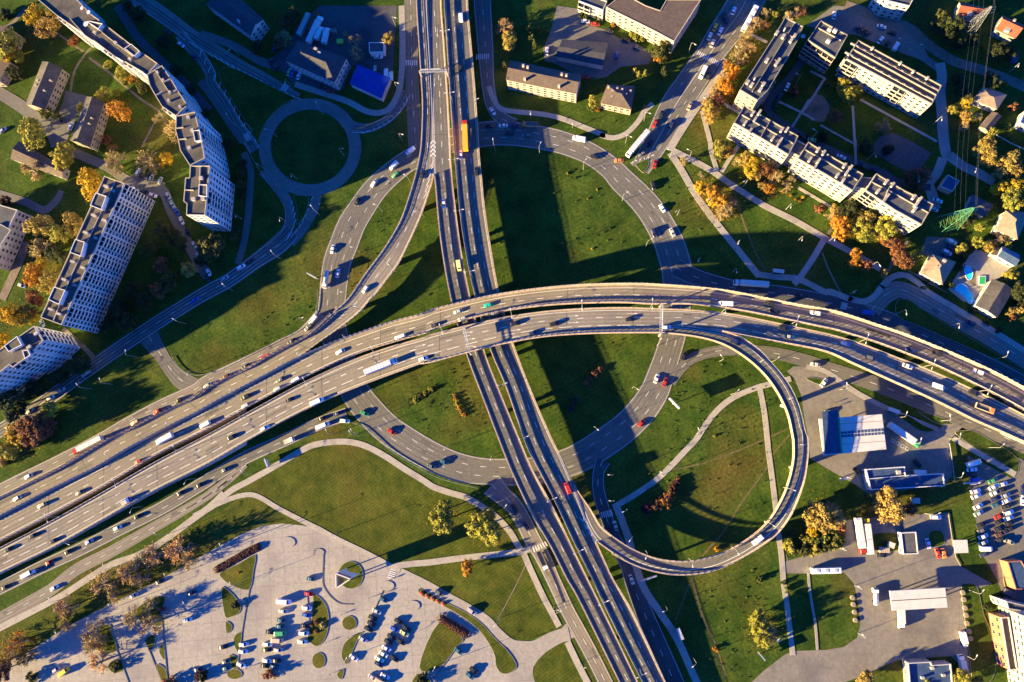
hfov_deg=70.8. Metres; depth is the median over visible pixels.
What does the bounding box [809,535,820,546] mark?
shrub
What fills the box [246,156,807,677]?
weed tufts
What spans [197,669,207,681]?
shrub
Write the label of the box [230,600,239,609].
shrub
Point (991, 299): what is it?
house
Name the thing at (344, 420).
pickup
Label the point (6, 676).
deciduous tree
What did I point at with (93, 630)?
bare tree
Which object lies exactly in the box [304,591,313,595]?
car
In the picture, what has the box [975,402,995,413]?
dump truck
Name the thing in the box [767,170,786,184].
bare tree
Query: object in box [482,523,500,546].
deciduous tree
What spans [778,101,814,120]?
path
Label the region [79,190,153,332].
lower windows
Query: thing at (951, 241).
car
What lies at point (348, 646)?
grass island
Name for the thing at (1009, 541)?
car
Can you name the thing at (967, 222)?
deciduous tree
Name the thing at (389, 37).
deciduous tree
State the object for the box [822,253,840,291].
dirt path
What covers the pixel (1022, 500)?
car
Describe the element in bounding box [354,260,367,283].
verge
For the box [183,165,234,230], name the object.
apartment block
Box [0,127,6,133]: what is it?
car
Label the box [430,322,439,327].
car
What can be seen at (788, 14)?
bare tree
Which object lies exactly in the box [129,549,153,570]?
bare tree
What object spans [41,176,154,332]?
apartment block
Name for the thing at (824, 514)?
deciduous tree
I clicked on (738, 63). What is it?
bare tree
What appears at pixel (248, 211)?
path
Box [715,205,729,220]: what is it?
bare tree
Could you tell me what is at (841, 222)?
deciduous tree
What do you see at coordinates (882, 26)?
car
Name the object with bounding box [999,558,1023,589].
warehouse
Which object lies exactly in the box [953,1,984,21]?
house
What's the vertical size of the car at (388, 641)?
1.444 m
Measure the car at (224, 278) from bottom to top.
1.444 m
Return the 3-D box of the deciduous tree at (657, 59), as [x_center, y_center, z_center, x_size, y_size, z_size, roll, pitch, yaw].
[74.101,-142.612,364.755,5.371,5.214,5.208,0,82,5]
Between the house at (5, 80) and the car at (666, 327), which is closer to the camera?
the car at (666, 327)
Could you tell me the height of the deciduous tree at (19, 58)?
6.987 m
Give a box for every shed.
[964,194,992,217]
[977,111,1001,133]
[987,247,999,256]
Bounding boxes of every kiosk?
[369,42,385,56]
[897,531,917,553]
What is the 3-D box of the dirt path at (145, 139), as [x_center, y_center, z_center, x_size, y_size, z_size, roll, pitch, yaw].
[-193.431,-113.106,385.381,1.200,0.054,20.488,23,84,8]
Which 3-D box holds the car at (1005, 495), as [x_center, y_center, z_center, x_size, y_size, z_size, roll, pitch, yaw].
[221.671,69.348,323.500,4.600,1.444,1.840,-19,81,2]
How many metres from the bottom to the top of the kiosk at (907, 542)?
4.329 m
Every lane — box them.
[0,87,73,125]
[0,190,62,213]
[0,241,28,300]
[62,327,95,360]
[66,147,211,279]
[114,3,212,110]
[199,30,270,68]
[763,59,930,190]
[843,1,1023,91]
[926,157,946,208]
[935,62,995,185]
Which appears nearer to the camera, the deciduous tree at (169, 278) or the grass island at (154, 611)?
the grass island at (154, 611)
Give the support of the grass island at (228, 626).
on the parking lot at (203, 635)
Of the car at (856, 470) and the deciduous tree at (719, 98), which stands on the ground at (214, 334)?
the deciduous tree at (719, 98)
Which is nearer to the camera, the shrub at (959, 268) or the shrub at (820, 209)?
the shrub at (959, 268)
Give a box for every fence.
[173,289,317,374]
[244,142,285,244]
[357,424,474,487]
[948,443,954,480]
[948,513,960,565]
[995,134,1023,148]
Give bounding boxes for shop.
[861,466,944,489]
[902,658,952,681]
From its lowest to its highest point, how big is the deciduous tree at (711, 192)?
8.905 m
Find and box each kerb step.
[116,650,128,681]
[144,639,161,681]
[161,612,167,678]
[237,555,255,668]
[322,550,352,604]
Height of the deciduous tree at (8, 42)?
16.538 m
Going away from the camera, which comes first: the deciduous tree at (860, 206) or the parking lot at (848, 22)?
the deciduous tree at (860, 206)
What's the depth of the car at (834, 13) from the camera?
361.89 m
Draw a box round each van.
[57,667,69,677]
[200,420,210,428]
[271,637,283,642]
[274,630,286,635]
[309,314,317,323]
[375,677,385,681]
[384,68,388,76]
[389,71,392,80]
[389,160,398,170]
[406,146,415,154]
[456,259,461,270]
[459,12,462,22]
[564,482,571,493]
[752,534,763,544]
[861,310,873,315]
[891,41,899,51]
[914,470,926,473]
[931,382,944,389]
[979,546,992,550]
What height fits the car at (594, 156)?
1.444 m
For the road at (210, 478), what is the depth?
355.31 m
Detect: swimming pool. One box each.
[955,283,974,303]
[964,265,972,279]
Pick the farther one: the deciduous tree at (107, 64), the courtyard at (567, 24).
the deciduous tree at (107, 64)
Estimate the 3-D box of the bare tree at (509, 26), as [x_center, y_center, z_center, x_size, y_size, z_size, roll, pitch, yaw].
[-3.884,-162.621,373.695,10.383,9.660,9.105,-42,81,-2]
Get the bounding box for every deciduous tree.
[0,26,25,59]
[0,195,12,205]
[0,302,26,326]
[0,331,9,348]
[0,385,29,423]
[0,442,18,460]
[0,659,12,681]
[1,46,16,62]
[3,64,25,79]
[3,425,21,445]
[4,421,27,445]
[10,302,36,324]
[11,49,24,63]
[12,414,49,440]
[15,417,45,447]
[17,116,46,150]
[18,444,31,452]
[22,2,45,25]
[22,214,54,236]
[23,262,42,287]
[23,378,43,396]
[25,289,41,304]
[28,309,38,317]
[29,295,44,307]
[29,314,40,324]
[33,11,61,38]
[34,410,57,433]
[35,256,46,269]
[37,270,58,293]
[38,107,52,118]
[38,400,57,417]
[44,222,74,243]
[44,244,68,263]
[44,367,70,384]
[48,140,75,170]
[50,109,61,119]
[60,353,92,375]
[61,608,71,620]
[62,211,82,235]
[67,35,78,46]
[76,102,83,111]
[77,167,102,201]
[93,86,110,103]
[96,316,114,331]
[100,134,111,145]
[103,60,112,68]
[106,100,131,121]
[107,297,128,321]
[111,88,122,96]
[114,65,128,80]
[114,312,137,331]
[121,79,128,84]
[122,0,132,11]
[123,281,140,298]
[125,74,138,83]
[127,5,146,23]
[131,290,153,311]
[134,80,147,93]
[138,239,159,259]
[148,282,167,299]
[152,33,171,49]
[152,257,168,273]
[153,218,172,239]
[155,151,172,167]
[157,269,176,292]
[165,228,187,249]
[169,63,182,77]
[180,262,198,277]
[185,83,196,97]
[193,256,210,266]
[196,233,225,262]
[201,108,210,118]
[229,226,241,241]
[235,158,247,168]
[235,180,247,188]
[250,40,262,53]
[272,38,285,48]
[278,18,289,31]
[282,5,299,25]
[381,31,393,45]
[428,508,454,534]
[434,498,453,521]
[461,558,473,577]
[464,510,502,542]
[478,507,496,525]
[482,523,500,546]
[501,30,517,51]
[586,104,596,111]
[588,94,598,108]
[648,40,671,57]
[654,55,663,63]
[657,50,670,59]
[694,180,705,194]
[702,99,713,115]
[702,185,709,194]
[704,110,716,124]
[706,185,722,203]
[706,196,715,207]
[712,93,725,106]
[712,151,723,159]
[712,192,731,206]
[713,139,725,156]
[717,77,732,94]
[721,140,730,150]
[722,145,731,156]
[723,59,730,70]
[725,87,733,96]
[726,69,736,80]
[729,63,740,73]
[738,150,749,166]
[743,156,760,177]
[746,167,762,180]
[748,607,766,626]
[749,617,769,638]
[754,629,773,649]
[756,161,775,176]
[758,181,767,189]
[763,183,775,193]
[772,11,779,18]
[801,500,841,534]
[806,526,817,536]
[827,107,842,124]
[830,203,840,215]
[830,215,851,233]
[831,226,847,241]
[836,77,852,89]
[838,85,855,102]
[843,200,859,220]
[848,257,862,268]
[849,217,873,237]
[850,247,862,262]
[852,84,862,97]
[852,211,876,225]
[853,199,862,210]
[855,668,874,681]
[856,223,872,242]
[858,138,873,156]
[861,260,873,270]
[865,207,880,216]
[870,488,887,501]
[871,215,897,240]
[872,484,906,524]
[874,230,883,240]
[881,268,887,278]
[882,236,899,247]
[885,506,906,522]
[889,239,905,255]
[892,249,914,269]
[903,168,920,188]
[903,502,919,516]
[911,176,923,191]
[911,249,924,261]
[914,165,932,182]
[928,19,943,35]
[936,8,946,19]
[940,27,954,45]
[941,15,967,32]
[947,105,958,113]
[950,37,967,50]
[952,249,962,257]
[952,668,971,681]
[954,76,973,99]
[954,242,968,251]
[956,213,975,228]
[960,95,975,108]
[960,108,973,122]
[962,210,977,219]
[967,33,979,46]
[969,236,985,248]
[970,675,982,681]
[971,146,988,159]
[974,223,985,230]
[976,134,997,154]
[977,143,997,167]
[982,71,1002,88]
[983,240,994,253]
[987,40,1009,60]
[987,127,997,134]
[989,180,1008,194]
[991,161,1009,179]
[996,149,1020,171]
[1001,187,1022,211]
[1001,269,1019,280]
[1003,178,1023,196]
[1004,240,1012,248]
[1004,306,1017,316]
[1005,45,1016,58]
[1005,159,1023,178]
[1010,178,1023,192]
[1010,280,1023,300]
[1014,305,1023,313]
[1016,189,1023,205]
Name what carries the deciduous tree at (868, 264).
on the ground at (214, 334)
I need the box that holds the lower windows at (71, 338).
[29,334,78,379]
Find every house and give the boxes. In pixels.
[0,26,22,59]
[0,60,17,86]
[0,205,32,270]
[11,141,69,179]
[25,61,69,111]
[70,97,109,150]
[205,0,269,42]
[285,41,350,89]
[600,84,634,114]
[917,254,955,285]
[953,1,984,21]
[971,87,1006,112]
[971,279,1011,318]
[990,15,1023,43]
[990,210,1023,241]
[993,246,1019,267]
[1013,112,1023,131]
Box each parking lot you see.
[1,523,573,681]
[807,6,936,70]
[967,455,1023,601]
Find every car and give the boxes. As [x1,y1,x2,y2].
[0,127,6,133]
[1,584,9,590]
[5,546,12,552]
[13,495,21,501]
[17,283,25,287]
[24,473,32,479]
[26,407,33,414]
[29,532,37,538]
[37,502,46,508]
[39,318,45,326]
[45,559,53,565]
[46,395,54,400]
[49,537,57,543]
[50,584,58,591]
[52,666,60,672]
[56,387,65,393]
[63,548,72,554]
[68,122,74,129]
[75,489,83,495]
[81,369,93,377]
[84,538,93,544]
[113,524,121,530]
[129,592,138,598]
[130,419,139,425]
[133,513,141,519]
[148,174,154,181]
[153,408,161,413]
[155,578,163,584]
[157,607,166,611]
[169,200,175,208]
[174,207,179,215]
[174,397,182,403]
[176,490,184,496]
[178,216,184,224]
[183,617,192,622]
[187,590,196,595]
[190,296,198,303]
[193,666,202,671]
[195,482,204,488]
[219,644,227,649]
[220,275,228,281]
[221,466,229,472]
[221,658,230,663]
[222,665,230,670]
[227,433,237,440]
[236,264,245,270]
[236,661,245,667]
[238,649,247,653]
[239,642,248,646]
[241,393,249,400]
[245,258,253,264]
[260,425,268,431]
[260,663,269,667]
[262,647,271,651]
[262,658,271,662]
[263,642,272,645]
[265,629,274,634]
[268,57,274,64]
[270,664,279,668]
[272,658,281,662]
[273,63,278,71]
[274,648,282,651]
[276,376,284,382]
[276,624,285,628]
[277,618,286,622]
[279,609,288,613]
[286,68,291,75]
[290,69,295,77]
[298,639,306,643]
[299,630,308,635]
[300,623,309,627]
[302,605,311,609]
[302,612,311,617]
[304,323,312,330]
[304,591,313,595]
[306,576,315,580]
[316,84,324,89]
[318,415,326,421]
[330,245,334,253]
[333,410,342,415]
[335,269,339,277]
[336,348,344,354]
[349,653,358,661]
[354,197,359,205]
[358,635,367,642]
[360,410,368,415]
[362,285,368,292]
[364,625,373,632]
[367,620,376,626]
[368,614,377,620]
[368,673,376,679]
[370,179,377,187]
[372,608,381,614]
[374,55,382,58]
[374,660,383,667]
[375,655,383,662]
[379,596,387,602]
[379,650,387,657]
[380,672,389,679]
[382,644,391,651]
[384,638,393,644]
[387,428,395,434]
[387,633,396,639]
[389,654,398,662]
[390,625,399,632]
[394,617,403,624]
[396,638,405,645]
[399,629,408,636]
[402,624,411,631]
[419,171,424,178]
[419,356,427,361]
[427,463,436,468]
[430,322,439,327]
[434,589,443,596]
[440,459,448,464]
[442,199,445,208]
[453,308,462,314]
[454,647,462,654]
[459,62,462,70]
[459,150,462,158]
[465,671,474,679]
[467,607,476,615]
[469,666,478,674]
[474,167,478,175]
[484,302,493,307]
[485,124,493,127]
[489,107,495,114]
[491,309,500,314]
[510,124,518,127]
[510,321,519,325]
[511,503,517,512]
[522,133,530,136]
[522,521,529,530]
[528,331,536,335]
[545,47,548,54]
[549,321,558,326]
[581,19,589,23]
[581,75,588,78]
[590,154,598,158]
[591,22,599,25]
[605,28,613,33]
[606,525,611,534]
[612,521,617,530]
[621,37,630,42]
[625,317,633,321]
[628,574,634,584]
[633,45,641,49]
[637,419,644,426]
[638,150,646,156]
[647,140,653,147]
[650,181,655,190]
[650,228,656,237]
[652,119,657,127]
[652,159,657,168]
[653,374,659,383]
[658,110,664,118]
[659,204,665,212]
[662,377,668,386]
[663,326,670,329]
[669,119,674,127]
[669,228,675,236]
[680,351,686,360]
[686,102,692,110]
[705,72,710,80]
[706,32,712,40]
[710,39,715,47]
[717,27,723,35]
[721,12,726,20]
[724,17,729,25]
[730,338,740,345]
[731,7,736,14]
[763,301,773,305]
[769,309,779,313]
[772,102,778,110]
[776,92,782,100]
[778,325,788,330]
[784,83,790,90]
[794,292,804,297]
[797,133,805,138]
[807,137,815,142]
[810,311,820,315]
[810,362,820,366]
[820,378,827,386]
[832,11,836,19]
[836,154,845,159]
[840,341,849,346]
[852,467,861,474]
[853,24,862,30]
[857,163,866,168]
[858,27,866,33]
[862,30,871,36]
[865,355,876,360]
[869,167,879,172]
[876,36,884,43]
[876,553,886,556]
[877,24,886,29]
[883,40,890,47]
[887,30,896,35]
[902,363,912,368]
[905,347,916,352]
[912,458,921,467]
[925,538,930,548]
[930,515,940,518]
[932,197,942,203]
[932,350,943,356]
[934,548,940,558]
[940,253,949,258]
[940,548,946,558]
[941,248,951,255]
[944,245,954,250]
[946,238,956,244]
[966,320,976,325]
[966,467,976,471]
[966,472,976,476]
[968,389,978,395]
[969,477,980,481]
[970,488,980,493]
[970,492,981,499]
[972,368,983,375]
[973,503,982,509]
[973,509,983,516]
[976,521,985,527]
[977,526,986,533]
[977,533,988,539]
[978,539,988,545]
[979,551,989,557]
[987,477,997,483]
[988,483,997,490]
[989,489,997,495]
[990,495,1000,501]
[991,500,1001,507]
[993,512,1003,519]
[994,518,1003,525]
[994,525,1003,531]
[994,531,1003,537]
[996,535,1006,542]
[997,481,1007,486]
[997,487,1006,492]
[1000,492,1009,498]
[1000,503,1011,509]
[1001,497,1010,504]
[1003,509,1013,515]
[1003,515,1013,521]
[1003,520,1014,526]
[1003,538,1014,544]
[1004,525,1015,530]
[1019,484,1023,495]
[1020,495,1023,505]
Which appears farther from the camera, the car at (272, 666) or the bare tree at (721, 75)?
the bare tree at (721, 75)
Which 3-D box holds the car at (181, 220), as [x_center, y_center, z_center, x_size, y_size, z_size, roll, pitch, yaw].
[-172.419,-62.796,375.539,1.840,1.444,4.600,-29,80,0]
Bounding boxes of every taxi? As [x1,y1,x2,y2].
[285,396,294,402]
[614,158,623,162]
[712,23,717,31]
[784,334,794,339]
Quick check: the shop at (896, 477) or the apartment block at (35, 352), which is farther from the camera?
the apartment block at (35, 352)
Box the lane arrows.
[415,313,637,353]
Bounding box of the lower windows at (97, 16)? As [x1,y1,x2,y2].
[75,5,148,84]
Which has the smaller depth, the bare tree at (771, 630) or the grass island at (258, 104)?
the bare tree at (771, 630)
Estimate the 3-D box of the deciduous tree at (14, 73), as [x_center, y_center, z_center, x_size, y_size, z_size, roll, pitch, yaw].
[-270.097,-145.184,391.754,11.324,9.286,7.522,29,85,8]
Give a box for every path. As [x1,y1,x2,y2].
[0,491,225,630]
[5,8,25,27]
[58,33,83,51]
[69,46,92,90]
[88,57,166,123]
[141,113,159,146]
[193,439,522,548]
[197,79,245,143]
[202,492,317,530]
[235,151,253,264]
[294,5,404,115]
[393,546,531,567]
[486,86,654,139]
[498,566,524,618]
[521,553,561,627]
[565,641,590,681]
[612,376,791,506]
[666,58,730,151]
[668,153,759,277]
[672,148,881,270]
[673,427,789,469]
[675,584,689,619]
[691,576,725,675]
[700,110,719,171]
[702,435,790,556]
[720,144,740,172]
[722,103,739,113]
[733,191,765,271]
[750,33,767,43]
[757,387,795,654]
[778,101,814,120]
[791,99,809,126]
[792,239,825,285]
[797,187,830,206]
[803,79,823,111]
[807,572,818,649]
[810,70,825,80]
[820,124,853,143]
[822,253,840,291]
[827,199,849,233]
[851,106,855,143]
[854,139,856,164]
[860,99,936,141]
[887,241,908,270]
[952,436,1016,476]
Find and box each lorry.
[72,435,103,454]
[305,15,323,44]
[363,358,397,374]
[462,120,468,151]
[626,128,649,157]
[733,279,768,287]
[853,517,865,554]
[862,517,874,554]
[886,422,920,447]
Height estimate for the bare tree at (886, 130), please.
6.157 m
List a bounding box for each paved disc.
[281,537,294,547]
[313,549,323,556]
[381,581,393,590]
[406,601,419,610]
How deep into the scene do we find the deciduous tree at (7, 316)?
365.75 m
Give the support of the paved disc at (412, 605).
on the parking lot at (203, 635)
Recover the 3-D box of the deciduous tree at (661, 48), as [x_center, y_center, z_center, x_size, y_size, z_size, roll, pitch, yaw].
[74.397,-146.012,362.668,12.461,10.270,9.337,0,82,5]
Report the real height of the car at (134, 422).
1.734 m
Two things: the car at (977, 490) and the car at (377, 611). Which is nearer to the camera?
the car at (977, 490)
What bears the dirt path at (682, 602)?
on the ground at (214, 334)
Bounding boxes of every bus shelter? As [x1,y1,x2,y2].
[676,628,683,639]
[772,268,783,273]
[886,407,899,413]
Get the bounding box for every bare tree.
[0,646,25,669]
[5,629,35,653]
[12,648,35,666]
[19,159,44,181]
[27,237,57,263]
[51,594,82,618]
[57,620,73,631]
[77,617,106,648]
[81,641,101,654]
[87,569,117,594]
[87,648,110,674]
[94,632,109,649]
[104,150,127,175]
[106,143,117,154]
[106,590,122,603]
[114,559,142,585]
[122,604,147,630]
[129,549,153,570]
[132,570,151,587]
[134,149,163,174]
[136,613,166,635]
[142,597,160,616]
[143,541,168,566]
[151,115,161,122]
[161,119,177,143]
[162,534,198,564]
[176,552,196,570]
[275,30,293,46]
[347,34,362,49]
[349,44,363,61]
[495,18,513,33]
[678,157,686,165]
[708,89,716,99]
[710,82,718,92]
[715,70,728,80]
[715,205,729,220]
[717,201,734,216]
[727,199,737,207]
[729,48,742,59]
[732,157,739,165]
[733,56,743,65]
[735,38,748,52]
[738,52,748,63]
[741,31,751,41]
[743,25,755,35]
[744,43,756,53]
[749,17,762,27]
[758,18,769,30]
[761,7,770,18]
[761,159,778,170]
[764,620,776,639]
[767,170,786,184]
[779,180,792,192]
[782,11,794,20]
[784,175,795,185]
[790,7,800,18]
[795,5,807,17]
[824,206,836,221]
[825,501,841,518]
[826,502,846,529]
[874,117,890,132]
[882,123,892,135]
[959,122,968,130]
[973,112,982,121]
[987,231,1005,246]
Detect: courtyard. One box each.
[42,90,88,146]
[131,174,164,197]
[271,6,396,91]
[543,6,651,79]
[923,237,958,256]
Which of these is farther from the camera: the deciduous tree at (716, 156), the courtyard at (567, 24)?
the courtyard at (567, 24)
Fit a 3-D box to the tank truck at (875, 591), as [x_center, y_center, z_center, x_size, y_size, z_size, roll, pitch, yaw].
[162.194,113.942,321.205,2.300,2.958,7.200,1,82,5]
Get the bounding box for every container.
[296,12,311,36]
[306,11,319,31]
[331,28,336,33]
[337,38,342,44]
[879,547,889,552]
[887,541,895,548]
[910,498,919,503]
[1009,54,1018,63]
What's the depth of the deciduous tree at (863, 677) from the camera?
313.33 m
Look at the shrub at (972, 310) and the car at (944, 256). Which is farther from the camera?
the car at (944, 256)
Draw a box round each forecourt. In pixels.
[752,512,991,681]
[786,552,827,572]
[787,366,966,495]
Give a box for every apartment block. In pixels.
[0,326,79,379]
[0,376,33,401]
[39,0,159,84]
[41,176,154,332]
[147,65,211,125]
[175,112,229,178]
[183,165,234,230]
[506,60,580,102]
[578,0,606,20]
[605,0,700,52]
[727,105,797,167]
[732,17,802,110]
[782,140,805,167]
[788,142,863,202]
[798,21,847,73]
[835,40,941,118]
[845,177,871,199]
[855,173,933,234]
[868,0,912,20]
[988,612,1017,669]
[990,595,1023,610]
[998,602,1023,681]
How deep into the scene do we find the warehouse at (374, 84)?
373.72 m
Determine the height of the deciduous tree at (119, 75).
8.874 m
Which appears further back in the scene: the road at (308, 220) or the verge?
the road at (308, 220)
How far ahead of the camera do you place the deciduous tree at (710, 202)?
350.33 m
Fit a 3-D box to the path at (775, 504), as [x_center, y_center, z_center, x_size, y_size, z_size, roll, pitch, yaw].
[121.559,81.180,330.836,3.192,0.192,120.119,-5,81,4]
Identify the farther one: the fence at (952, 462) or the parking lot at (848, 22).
the parking lot at (848, 22)
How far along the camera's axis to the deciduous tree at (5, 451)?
358.47 m
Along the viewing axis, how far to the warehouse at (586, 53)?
366.40 m
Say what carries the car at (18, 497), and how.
on the ramp at (377, 274)
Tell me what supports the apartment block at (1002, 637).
on the ground at (214, 334)
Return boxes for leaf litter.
[0,6,1021,674]
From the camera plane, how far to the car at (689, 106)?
361.28 m
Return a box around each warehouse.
[349,65,391,101]
[555,39,607,69]
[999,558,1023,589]
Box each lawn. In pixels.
[0,497,305,660]
[228,445,515,564]
[400,555,555,640]
[533,643,582,681]
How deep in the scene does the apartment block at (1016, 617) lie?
305.39 m
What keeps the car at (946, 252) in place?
on the courtyard at (934, 245)
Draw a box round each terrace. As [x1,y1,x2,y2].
[948,250,1009,301]
[959,264,975,285]
[968,250,987,265]
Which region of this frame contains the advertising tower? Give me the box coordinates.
[335,568,359,588]
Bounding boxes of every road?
[0,226,297,437]
[0,310,323,495]
[0,408,347,594]
[0,463,247,623]
[131,0,300,100]
[141,331,197,389]
[175,31,258,153]
[259,98,360,195]
[259,166,294,229]
[292,194,321,245]
[318,121,692,485]
[352,90,409,132]
[398,569,570,652]
[404,0,421,147]
[473,0,517,130]
[484,477,612,681]
[591,457,684,681]
[631,0,765,173]
[668,345,1023,453]
[672,259,1023,385]
[864,281,1023,367]
[1018,458,1023,474]
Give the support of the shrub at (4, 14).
on the ground at (214, 334)
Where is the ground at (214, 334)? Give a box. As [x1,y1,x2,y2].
[0,0,1023,681]
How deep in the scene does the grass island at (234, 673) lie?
340.66 m
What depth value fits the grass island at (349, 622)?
339.66 m
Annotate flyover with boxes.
[0,282,1023,542]
[0,307,1023,574]
[427,0,637,681]
[444,0,665,681]
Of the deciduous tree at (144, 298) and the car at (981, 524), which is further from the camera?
the deciduous tree at (144, 298)
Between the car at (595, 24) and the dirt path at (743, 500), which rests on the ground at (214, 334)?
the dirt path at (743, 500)
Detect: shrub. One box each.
[0,8,14,21]
[0,455,7,467]
[25,671,38,681]
[110,660,122,673]
[162,675,176,681]
[194,671,206,681]
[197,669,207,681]
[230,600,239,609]
[262,668,276,679]
[320,621,326,628]
[415,671,427,681]
[569,402,575,409]
[571,396,579,403]
[579,12,588,18]
[586,375,592,381]
[591,370,597,378]
[630,33,639,41]
[643,502,651,514]
[651,500,662,511]
[654,498,666,507]
[658,496,672,505]
[663,489,674,500]
[669,484,677,493]
[671,479,679,485]
[754,576,762,582]
[782,536,794,553]
[783,529,795,540]
[784,585,791,592]
[787,548,797,557]
[788,84,798,97]
[796,546,807,557]
[799,534,811,545]
[801,541,812,554]
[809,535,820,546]
[810,543,820,557]
[814,205,824,213]
[816,131,827,142]
[817,533,830,544]
[819,543,832,552]
[828,529,840,541]
[829,540,841,550]
[836,523,846,534]
[838,534,846,544]
[881,144,894,155]
[946,280,954,287]
[954,264,963,271]
[958,254,966,262]
[969,306,978,314]
[982,318,989,325]
[982,603,990,611]
[994,326,1002,333]
[1004,123,1011,129]
[1008,102,1018,111]
[1008,313,1016,320]
[1013,299,1023,307]
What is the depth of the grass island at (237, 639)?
342.80 m
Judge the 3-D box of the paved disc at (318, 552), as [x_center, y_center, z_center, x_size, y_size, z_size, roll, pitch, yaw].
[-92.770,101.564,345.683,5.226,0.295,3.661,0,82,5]
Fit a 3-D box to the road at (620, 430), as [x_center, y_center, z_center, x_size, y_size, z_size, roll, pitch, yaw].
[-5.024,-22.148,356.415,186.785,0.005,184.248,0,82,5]
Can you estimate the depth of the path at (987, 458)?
327.12 m
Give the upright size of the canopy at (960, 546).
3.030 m
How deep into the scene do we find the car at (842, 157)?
351.43 m
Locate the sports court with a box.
[873,132,930,171]
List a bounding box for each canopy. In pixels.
[818,410,885,455]
[889,587,947,610]
[953,540,968,552]
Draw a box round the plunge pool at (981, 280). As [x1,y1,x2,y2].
[978,276,985,284]
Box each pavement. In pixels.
[316,526,400,572]
[613,505,700,681]
[757,271,1023,352]
[806,364,938,431]
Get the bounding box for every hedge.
[213,543,261,572]
[436,613,469,638]
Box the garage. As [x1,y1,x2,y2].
[936,175,958,194]
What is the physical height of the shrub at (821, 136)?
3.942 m
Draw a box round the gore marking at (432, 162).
[423,140,435,198]
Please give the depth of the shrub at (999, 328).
333.30 m
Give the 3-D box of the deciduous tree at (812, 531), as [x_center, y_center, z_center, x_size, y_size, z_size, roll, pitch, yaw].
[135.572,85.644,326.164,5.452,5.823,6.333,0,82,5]
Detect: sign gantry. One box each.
[419,68,447,77]
[462,326,471,354]
[658,304,662,336]
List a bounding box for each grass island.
[84,624,116,653]
[108,660,123,672]
[132,596,165,625]
[145,634,155,649]
[156,664,166,679]
[159,643,164,658]
[219,67,294,141]
[220,555,255,589]
[222,587,240,617]
[225,621,231,632]
[227,669,241,678]
[229,655,237,668]
[233,632,241,651]
[293,195,308,224]
[307,594,328,645]
[312,652,324,667]
[337,669,343,678]
[339,561,362,588]
[342,616,356,629]
[342,632,362,663]
[412,675,430,681]
[418,588,516,673]
[419,623,462,671]
[636,159,648,172]
[806,377,827,384]
[872,532,898,551]
[895,299,1023,371]
[898,414,934,431]
[919,412,947,424]
[928,530,944,546]
[955,430,1018,471]
[961,583,995,681]
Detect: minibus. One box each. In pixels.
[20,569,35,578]
[276,598,291,604]
[309,397,323,405]
[315,421,329,429]
[572,135,585,142]
[699,65,707,78]
[718,301,733,306]
[959,631,968,646]
[965,459,981,466]
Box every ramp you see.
[0,0,433,513]
[559,324,808,575]
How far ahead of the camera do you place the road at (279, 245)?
369.20 m
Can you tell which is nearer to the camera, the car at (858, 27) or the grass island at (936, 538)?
the grass island at (936, 538)
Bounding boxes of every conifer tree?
[502,61,507,69]
[526,25,532,33]
[528,34,536,41]
[641,69,647,76]
[661,66,666,74]
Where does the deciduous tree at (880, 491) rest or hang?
on the ground at (214, 334)
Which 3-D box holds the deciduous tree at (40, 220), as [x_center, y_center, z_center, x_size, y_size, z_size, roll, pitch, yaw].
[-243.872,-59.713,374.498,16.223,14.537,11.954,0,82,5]
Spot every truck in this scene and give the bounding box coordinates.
[120,496,132,505]
[155,432,174,444]
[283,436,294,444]
[313,26,324,40]
[321,27,330,44]
[322,270,329,288]
[521,121,537,127]
[537,551,548,570]
[871,588,878,604]
[897,610,905,628]
[956,654,968,674]
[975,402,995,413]
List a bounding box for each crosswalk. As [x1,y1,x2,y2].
[387,569,396,578]
[406,60,416,64]
[476,54,488,59]
[532,542,547,551]
[600,510,612,517]
[697,51,719,65]
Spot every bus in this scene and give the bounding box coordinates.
[741,5,758,32]
[810,567,841,573]
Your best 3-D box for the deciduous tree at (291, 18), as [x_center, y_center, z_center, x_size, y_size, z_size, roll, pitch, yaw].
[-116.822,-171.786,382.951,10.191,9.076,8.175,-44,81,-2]
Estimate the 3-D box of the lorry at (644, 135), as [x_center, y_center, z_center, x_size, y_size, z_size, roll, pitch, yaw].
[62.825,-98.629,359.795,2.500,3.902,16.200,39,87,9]
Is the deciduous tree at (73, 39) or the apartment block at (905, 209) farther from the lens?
the deciduous tree at (73, 39)
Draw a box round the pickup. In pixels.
[340,419,349,422]
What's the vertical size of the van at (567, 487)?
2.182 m
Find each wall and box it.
[907,269,947,292]
[1003,573,1009,588]
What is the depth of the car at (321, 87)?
379.30 m
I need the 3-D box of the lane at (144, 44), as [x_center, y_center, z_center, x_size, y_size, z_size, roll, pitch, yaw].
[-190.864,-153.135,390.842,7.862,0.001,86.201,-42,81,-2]
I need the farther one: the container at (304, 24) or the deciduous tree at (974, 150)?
the container at (304, 24)
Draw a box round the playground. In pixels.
[805,94,829,121]
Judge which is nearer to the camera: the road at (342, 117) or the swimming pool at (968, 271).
the swimming pool at (968, 271)
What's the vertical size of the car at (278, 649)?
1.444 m
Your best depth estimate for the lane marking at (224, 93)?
385.22 m
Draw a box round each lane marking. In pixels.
[200,51,255,141]
[209,53,300,99]
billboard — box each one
[641,575,656,581]
[669,398,679,408]
[963,482,979,483]
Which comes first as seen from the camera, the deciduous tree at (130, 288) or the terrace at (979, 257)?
the terrace at (979, 257)
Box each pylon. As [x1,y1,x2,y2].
[935,207,975,233]
[962,6,995,38]
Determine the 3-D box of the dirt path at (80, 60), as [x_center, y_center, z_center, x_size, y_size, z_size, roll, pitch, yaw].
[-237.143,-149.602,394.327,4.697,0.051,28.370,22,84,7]

